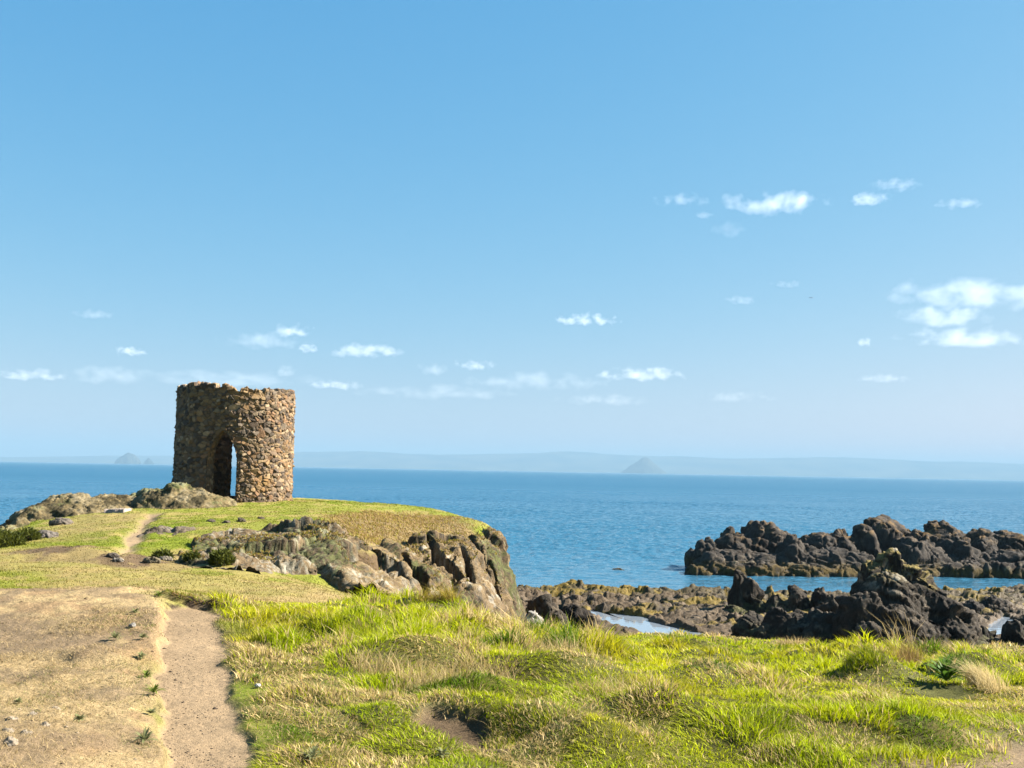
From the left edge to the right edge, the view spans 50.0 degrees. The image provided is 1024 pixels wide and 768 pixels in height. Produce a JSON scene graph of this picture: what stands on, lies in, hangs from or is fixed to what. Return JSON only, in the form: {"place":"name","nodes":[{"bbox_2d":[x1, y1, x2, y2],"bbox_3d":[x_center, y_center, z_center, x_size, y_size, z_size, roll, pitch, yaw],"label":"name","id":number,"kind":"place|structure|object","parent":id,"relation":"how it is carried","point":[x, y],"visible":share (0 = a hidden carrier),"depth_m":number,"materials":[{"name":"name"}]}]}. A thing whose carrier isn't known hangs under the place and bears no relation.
{"place":"outdoors","nodes":[
{"label":"outdoors","id":0,"kind":"place"},
{"bbox_2d":[114,453,140,463],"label":"island hill","id":1,"kind":"structure","parent":0,"point":[128,458],"depth_m":12882.18,"materials":[{"name":"blue"}]},
{"bbox_2d":[117,513,161,554],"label":"path","id":2,"kind":"structure","parent":0,"point":[130,540],"depth_m":34.35,"materials":[{"name":"beige soil"}]},
{"bbox_2d":[143,458,153,463],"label":"island hill","id":3,"kind":"structure","parent":0,"point":[148,461],"depth_m":12928.44,"materials":[{"name":"stone"}]},
{"bbox_2d":[0,584,300,767],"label":"dry turf grass","id":4,"kind":"structure","parent":0,"point":[74,665],"depth_m":7.39,"materials":[{"name":"beige plant"}]},
{"bbox_2d":[150,597,255,767],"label":"path","id":5,"kind":"structure","parent":0,"point":[227,735],"depth_m":7.71,"materials":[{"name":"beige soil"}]},
{"bbox_2d":[0,499,490,662],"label":"lawn grass","id":6,"kind":"structure","parent":0,"point":[179,573],"depth_m":24.87,"materials":[{"name":"green plant"}]},
{"bbox_2d":[177,516,525,621],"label":"cliff","id":7,"kind":"structure","parent":0,"point":[298,554],"depth_m":34.97,"materials":[{"name":"grey stone"}]},
{"bbox_2d":[182,550,202,561],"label":"shrub","id":8,"kind":"object","parent":7,"relation":"on","point":[190,555],"visible":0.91,"depth_m":25.99,"materials":[{"name":"green plant"}]},
{"bbox_2d":[205,547,237,565],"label":"shrub","id":9,"kind":"object","parent":7,"relation":"on","point":[225,555],"visible":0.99,"depth_m":25.61,"materials":[{"name":"green plant"}]},
{"bbox_2d":[178,517,506,612],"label":"ledge grass","id":10,"kind":"structure","parent":7,"relation":"on","point":[306,532],"depth_m":34.01,"materials":[{"name":"green plant"}]},
{"bbox_2d":[313,508,486,567],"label":"clifftop grass","id":11,"kind":"structure","parent":0,"point":[373,538],"depth_m":45.27,"materials":[{"name":"plant"}]},
{"bbox_2d":[0,498,1023,767],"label":"headland ground","id":12,"kind":"structure","parent":0,"point":[454,724],"depth_m":8.07,"materials":[{"name":"green plant"}]},
{"bbox_2d":[2,728,14,732],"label":"bank stone","id":13,"kind":"object","parent":12,"relation":"on","point":[8,729],"visible":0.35,"depth_m":5.62,"materials":[{"name":"grey stone"}]},
{"bbox_2d":[3,736,17,745],"bbox_3d":[-2.427,1.744,5.324,0.079,0.066,0.074,-3,-6,39],"label":"bank stone","id":14,"kind":"object","parent":12,"relation":"on","point":[11,741],"visible":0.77,"depth_m":5.31,"materials":[{"name":"grey stone"}]},
{"bbox_2d":[4,716,17,720],"bbox_3d":[-2.707,1.823,5.937,0.079,0.053,0.076,1,-5,0],"label":"bank stone","id":15,"kind":"object","parent":12,"relation":"on","point":[12,718],"visible":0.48,"depth_m":5.92,"materials":[{"name":"grey stone"}]},
{"bbox_2d":[0,529,27,547],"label":"shrub","id":16,"kind":"object","parent":12,"relation":"on","point":[7,539],"visible":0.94,"depth_m":30.49,"materials":[{"name":"green plant"}]},
{"bbox_2d":[16,730,32,734],"bbox_3d":[-2.484,1.797,5.600,0.084,0.061,0.078,1,-5,0],"label":"bank stone","id":17,"kind":"object","parent":12,"relation":"on","point":[26,732],"visible":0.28,"depth_m":5.60,"materials":[{"name":"grey stone"}]},
{"bbox_2d":[12,526,44,540],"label":"shrub","id":18,"kind":"object","parent":12,"relation":"on","point":[32,533],"visible":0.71,"depth_m":32.22,"materials":[{"name":"green plant"}]},
{"bbox_2d":[41,721,49,726],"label":"bank stone","id":19,"kind":"object","parent":12,"relation":"on","point":[45,723],"visible":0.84,"depth_m":5.88,"materials":[{"name":"grey stone"}]},
{"bbox_2d":[38,530,58,537],"bbox_3d":[-14.196,4.676,33.311,0.859,0.506,0.752,1,-5,0],"label":"boulder","id":20,"kind":"object","parent":12,"relation":"on","point":[48,534],"visible":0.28,"depth_m":33.16,"materials":[{"name":"grey stone"}]},
{"bbox_2d":[49,517,73,525],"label":"boulder","id":21,"kind":"object","parent":12,"relation":"on","point":[60,521],"visible":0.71,"depth_m":42.45,"materials":[{"name":"grey stone"}]},
{"bbox_2d":[0,492,133,531],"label":"rock outcrop","id":22,"kind":"object","parent":12,"relation":"on","point":[50,507],"visible":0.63,"depth_m":46.85,"materials":[{"name":"stone"}]},
{"bbox_2d":[0,587,153,767],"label":"bank gravel","id":23,"kind":"structure","parent":12,"relation":"on","point":[73,689],"depth_m":6.93,"materials":[{"name":"beige gravel"}]},
{"bbox_2d":[73,713,85,721],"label":"weed","id":24,"kind":"object","parent":12,"relation":"on","point":[79,717],"visible":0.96,"depth_m":6.19,"materials":[{"name":"green plant"}]},
{"bbox_2d":[105,552,119,557],"bbox_3d":[-9.191,3.962,25.273,0.326,0.172,0.275,1,-5,0],"label":"boulder","id":25,"kind":"object","parent":12,"relation":"on","point":[113,555],"visible":0.92,"depth_m":25.21,"materials":[{"name":"grey stone"}]},
{"bbox_2d":[107,631,123,639],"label":"weed","id":26,"kind":"object","parent":12,"relation":"on","point":[114,635],"visible":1,"depth_m":9.23,"materials":[{"name":"green plant"}]},
{"bbox_2d":[112,557,123,561],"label":"boulder","id":27,"kind":"object","parent":12,"relation":"on","point":[120,559],"visible":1,"depth_m":24.92,"materials":[{"name":"grey stone"}]},
{"bbox_2d":[104,508,131,512],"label":"stone slab","id":28,"kind":"structure","parent":12,"relation":"on","point":[122,510],"depth_m":46.00,"materials":[{"name":"grey stone"}]},
{"bbox_2d":[137,651,148,658],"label":"weed","id":29,"kind":"object","parent":12,"relation":"on","point":[142,654],"visible":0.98,"depth_m":8.41,"materials":[{"name":"green plant"}]},
{"bbox_2d":[139,633,148,637],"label":"weed","id":30,"kind":"object","parent":12,"relation":"on","point":[142,635],"visible":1,"depth_m":9.27,"materials":[{"name":"green plant"}]},
{"bbox_2d":[132,726,157,743],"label":"weed","id":31,"kind":"object","parent":12,"relation":"on","point":[145,736],"visible":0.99,"depth_m":5.96,"materials":[{"name":"green plant"}]},
{"bbox_2d":[138,669,151,677],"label":"weed","id":32,"kind":"object","parent":12,"relation":"on","point":[146,674],"visible":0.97,"depth_m":7.80,"materials":[{"name":"green plant"}]},
{"bbox_2d":[145,708,155,713],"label":"weed","id":33,"kind":"object","parent":12,"relation":"on","point":[151,710],"visible":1,"depth_m":6.66,"materials":[{"name":"green plant"}]},
{"bbox_2d":[142,556,160,563],"bbox_3d":[-8.363,4.114,25.485,0.410,0.235,0.329,3,-5,-23],"label":"boulder","id":34,"kind":"object","parent":12,"relation":"on","point":[152,559],"visible":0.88,"depth_m":25.39,"materials":[{"name":"grey stone"}]},
{"bbox_2d":[143,683,167,693],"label":"weed","id":35,"kind":"object","parent":12,"relation":"on","point":[154,689],"visible":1,"depth_m":7.20,"materials":[{"name":"green plant"}]},
{"bbox_2d":[149,546,176,558],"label":"shrub","id":36,"kind":"object","parent":12,"relation":"on","point":[157,553],"visible":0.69,"depth_m":28.66,"materials":[{"name":"green plant"}]},
{"bbox_2d":[136,525,195,538],"bbox_3d":[-10.789,5.268,35.256,3.360,1.419,4.655,1,-5,0],"label":"rock outcrop","id":37,"kind":"object","parent":12,"relation":"on","point":[175,530],"visible":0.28,"depth_m":35.03,"materials":[{"name":"grey stone"}]},
{"bbox_2d":[159,556,172,561],"bbox_3d":[-8.307,4.210,26.273,0.361,0.200,0.286,1,-5,0],"label":"boulder","id":38,"kind":"object","parent":12,"relation":"on","point":[167,558],"visible":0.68,"depth_m":26.20,"materials":[{"name":"grey stone"}]},
{"bbox_2d":[128,482,236,508],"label":"rock outcrop","id":39,"kind":"object","parent":12,"relation":"on","point":[176,495],"visible":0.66,"depth_m":48.64,"materials":[{"name":"stone"}]},
{"bbox_2d":[154,588,231,609],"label":"grass","id":40,"kind":"structure","parent":12,"relation":"on","point":[181,593],"depth_m":12.23,"materials":[{"name":"green plant"}]},
{"bbox_2d":[171,381,295,502],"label":"round tower","id":41,"kind":"structure","parent":12,"relation":"on","point":[216,423],"depth_m":52.62,"materials":[{"name":"brown stone"}]},
{"bbox_2d":[236,517,245,521],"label":"boulder","id":42,"kind":"object","parent":12,"relation":"on","point":[240,519],"visible":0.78,"depth_m":38.58,"materials":[{"name":"grey stone"}]},
{"bbox_2d":[247,673,263,679],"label":"weed","id":43,"kind":"object","parent":12,"relation":"on","point":[256,675],"visible":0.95,"depth_m":8.10,"materials":[{"name":"green plant"}]},
{"bbox_2d":[302,743,320,759],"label":"weed","id":44,"kind":"object","parent":12,"relation":"on","point":[311,753],"visible":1,"depth_m":6.14,"materials":[{"name":"green plant"}]},
{"bbox_2d":[328,600,391,640],"bbox_3d":[-1.402,2.260,10.306,0.798,0.461,1.010,4,-6,-37],"label":"grass tussock","id":45,"kind":"object","parent":12,"relation":"on","point":[355,630],"depth_m":10.44,"materials":[{"name":"green plant"}]},
{"bbox_2d":[329,638,476,683],"bbox_3d":[-0.894,2.203,8.749,1.226,0.320,0.986,-2,-5,34],"label":"dry grass tuft","id":46,"kind":"object","parent":12,"relation":"on","point":[376,668],"visible":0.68,"depth_m":8.71,"materials":[{"name":"plant"}]},
{"bbox_2d":[384,654,490,693],"bbox_3d":[-0.628,2.127,8.101,1.028,0.359,0.634,-3,-6,42],"label":"dry grass tuft","id":47,"kind":"object","parent":12,"relation":"on","point":[421,681],"visible":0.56,"depth_m":8.05,"materials":[{"name":"plant"}]},
{"bbox_2d":[416,580,464,602],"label":"grass tussock","id":48,"kind":"object","parent":12,"relation":"on","point":[446,594],"depth_m":16.24,"materials":[{"name":"green plant"}]},
{"bbox_2d":[435,747,449,757],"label":"weed","id":49,"kind":"object","parent":12,"relation":"on","point":[440,750],"visible":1,"depth_m":6.43,"materials":[{"name":"green plant"}]},
{"bbox_2d":[447,645,540,679],"bbox_3d":[-0.211,2.262,8.859,1.007,0.292,0.661,-3,-6,39],"label":"dry grass tuft","id":50,"kind":"object","parent":12,"relation":"on","point":[495,671],"visible":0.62,"depth_m":8.92,"materials":[{"name":"beige plant"}]},
{"bbox_2d":[481,693,579,748],"bbox_3d":[0.073,2.135,6.999,0.729,0.331,0.541,4,-6,-37],"label":"grass tussock","id":51,"kind":"object","parent":12,"relation":"on","point":[512,704],"depth_m":7.00,"materials":[{"name":"green plant"}]},
{"bbox_2d":[524,610,543,626],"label":"boulder","id":52,"kind":"object","parent":12,"relation":"on","point":[534,613],"visible":0.31,"depth_m":40.76,"materials":[{"name":"grey stone"}]},
{"bbox_2d":[478,630,615,661],"bbox_3d":[0.320,2.439,10.106,1.351,0.347,1.313,1,-5,0],"label":"dry grass tuft","id":53,"kind":"object","parent":12,"relation":"on","point":[564,644],"visible":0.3,"depth_m":10.22,"materials":[{"name":"beige plant"}]},
{"bbox_2d":[564,670,642,697],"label":"dry grass tuft","id":54,"kind":"object","parent":12,"relation":"on","point":[613,687],"visible":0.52,"depth_m":7.99,"materials":[{"name":"plant"}]},
{"bbox_2d":[730,594,847,642],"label":"rock ledge","id":55,"kind":"object","parent":12,"relation":"on","point":[816,623],"visible":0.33,"depth_m":52.49,"materials":[{"name":"grey stone"}]},
{"bbox_2d":[771,635,817,644],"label":"dry grass tuft","id":56,"kind":"object","parent":12,"relation":"on","point":[795,641],"visible":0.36,"depth_m":19.44,"materials":[{"name":"beige plant"}]},
{"bbox_2d":[837,635,890,674],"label":"grass tussock","id":57,"kind":"object","parent":12,"relation":"on","point":[857,655],"depth_m":10.15,"materials":[{"name":"green plant"}]},
{"bbox_2d":[864,608,923,645],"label":"tall dry stems","id":58,"kind":"object","parent":12,"relation":"on","point":[898,630],"visible":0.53,"depth_m":17.76,"materials":[{"name":"brown plant"}]},
{"bbox_2d":[876,631,937,666],"bbox_3d":[5.013,3.427,14.039,0.895,0.517,1.057,0,-5,18],"label":"dry grass tuft","id":59,"kind":"object","parent":12,"relation":"on","point":[909,656],"visible":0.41,"depth_m":14.06,"materials":[{"name":"plant"}]},
{"bbox_2d":[896,634,957,651],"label":"dry grass tuft","id":60,"kind":"object","parent":12,"relation":"on","point":[943,644],"visible":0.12,"depth_m":16.11,"materials":[{"name":"plant"}]},
{"bbox_2d":[916,638,975,647],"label":"dry grass tuft","id":61,"kind":"object","parent":12,"relation":"on","point":[956,642],"visible":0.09,"depth_m":18.58,"materials":[{"name":"plant"}]},
{"bbox_2d":[924,653,969,680],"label":"dock plant","id":62,"kind":"object","parent":12,"relation":"on","point":[946,672],"visible":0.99,"depth_m":9.82,"materials":[{"name":"green plant"}]},
{"bbox_2d":[923,655,1016,693],"bbox_3d":[4.035,2.565,9.746,0.886,0.386,0.802,1,-5,0],"label":"dry grass tuft","id":63,"kind":"object","parent":12,"relation":"on","point":[981,679],"visible":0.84,"depth_m":9.69,"materials":[{"name":"beige plant"}]},
{"bbox_2d":[0,461,1023,592],"bbox_3d":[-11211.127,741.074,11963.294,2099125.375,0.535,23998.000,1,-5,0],"label":"sea","id":64,"kind":"structure","parent":0,"point":[590,528],"depth_m":321.03,"materials":[{"name":"liquid"}]},
{"bbox_2d":[684,514,1023,578],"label":"skerry","id":65,"kind":"structure","parent":64,"relation":"in","point":[941,548],"depth_m":103.61,"materials":[{"name":"grey stone"}]},
{"bbox_2d":[0,451,1023,480],"bbox_3d":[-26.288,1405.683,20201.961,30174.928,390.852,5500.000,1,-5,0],"label":"hills","id":66,"kind":"structure","parent":0,"point":[564,461],"depth_m":19025.69,"materials":[{"name":"blue"}]},
{"bbox_2d":[0,0,1023,463],"label":"sky","id":67,"kind":"structure","parent":0,"point":[444,227],"materials":[{"name":"blue"}]},
{"bbox_2d":[205,583,1023,767],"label":"meadow grass","id":68,"kind":"structure","parent":0,"point":[438,624],"depth_m":8.36,"materials":[{"name":"green plant"}]},
{"bbox_2d":[621,457,666,473],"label":"conical hill","id":69,"kind":"structure","parent":0,"point":[645,465],"depth_m":14292.14,"materials":[{"name":"blue"}]},
{"bbox_2d":[590,609,706,635],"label":"pool water","id":70,"kind":"structure","parent":0,"point":[642,624],"depth_m":59.79,"materials":[{"name":"grey liquid"}]},
{"bbox_2d":[517,579,1023,645],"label":"shore","id":71,"kind":"structure","parent":0,"point":[666,606],"depth_m":69.40,"materials":[{"name":"stone"}]},
{"bbox_2d":[513,600,522,621],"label":"shore rock","id":72,"kind":"object","parent":71,"relation":"on","point":[515,605],"visible":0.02,"depth_m":46.25,"materials":[{"name":"brown stone"}]},
{"bbox_2d":[525,594,572,631],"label":"shore rock","id":73,"kind":"object","parent":71,"relation":"on","point":[542,606],"visible":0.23,"depth_m":50.98,"materials":[{"name":"grey stone"}]},
{"bbox_2d":[561,603,596,632],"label":"shore rock","id":74,"kind":"object","parent":71,"relation":"on","point":[576,612],"visible":0.26,"depth_m":51.75,"materials":[{"name":"grey stone"}]},
{"bbox_2d":[722,569,827,614],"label":"rock pillar","id":75,"kind":"object","parent":71,"relation":"on","point":[746,594],"visible":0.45,"depth_m":64.03,"materials":[{"name":"grey stone"}]},
{"bbox_2d":[828,548,988,645],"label":"sea stack","id":76,"kind":"object","parent":71,"relation":"on","point":[889,580],"visible":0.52,"depth_m":50.50,"materials":[{"name":"grey stone"}]},
{"bbox_2d":[962,595,1014,613],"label":"shore rock","id":77,"kind":"object","parent":71,"relation":"on","point":[993,602],"visible":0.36,"depth_m":66.69,"materials":[{"name":"grey stone"}]},
{"bbox_2d":[980,623,996,643],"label":"shore rock","id":78,"kind":"object","parent":71,"relation":"on","point":[988,636],"visible":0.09,"depth_m":52.86,"materials":[{"name":"grey stone"}]},
{"bbox_2d":[1000,615,1023,644],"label":"shore rock","id":79,"kind":"object","parent":71,"relation":"on","point":[1012,631],"visible":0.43,"depth_m":52.90,"materials":[{"name":"grey stone"}]},
{"bbox_2d":[988,617,1012,633],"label":"pool water","id":80,"kind":"structure","parent":0,"point":[997,625],"depth_m":61.70,"materials":[{"name":"grey liquid"}]}
]}

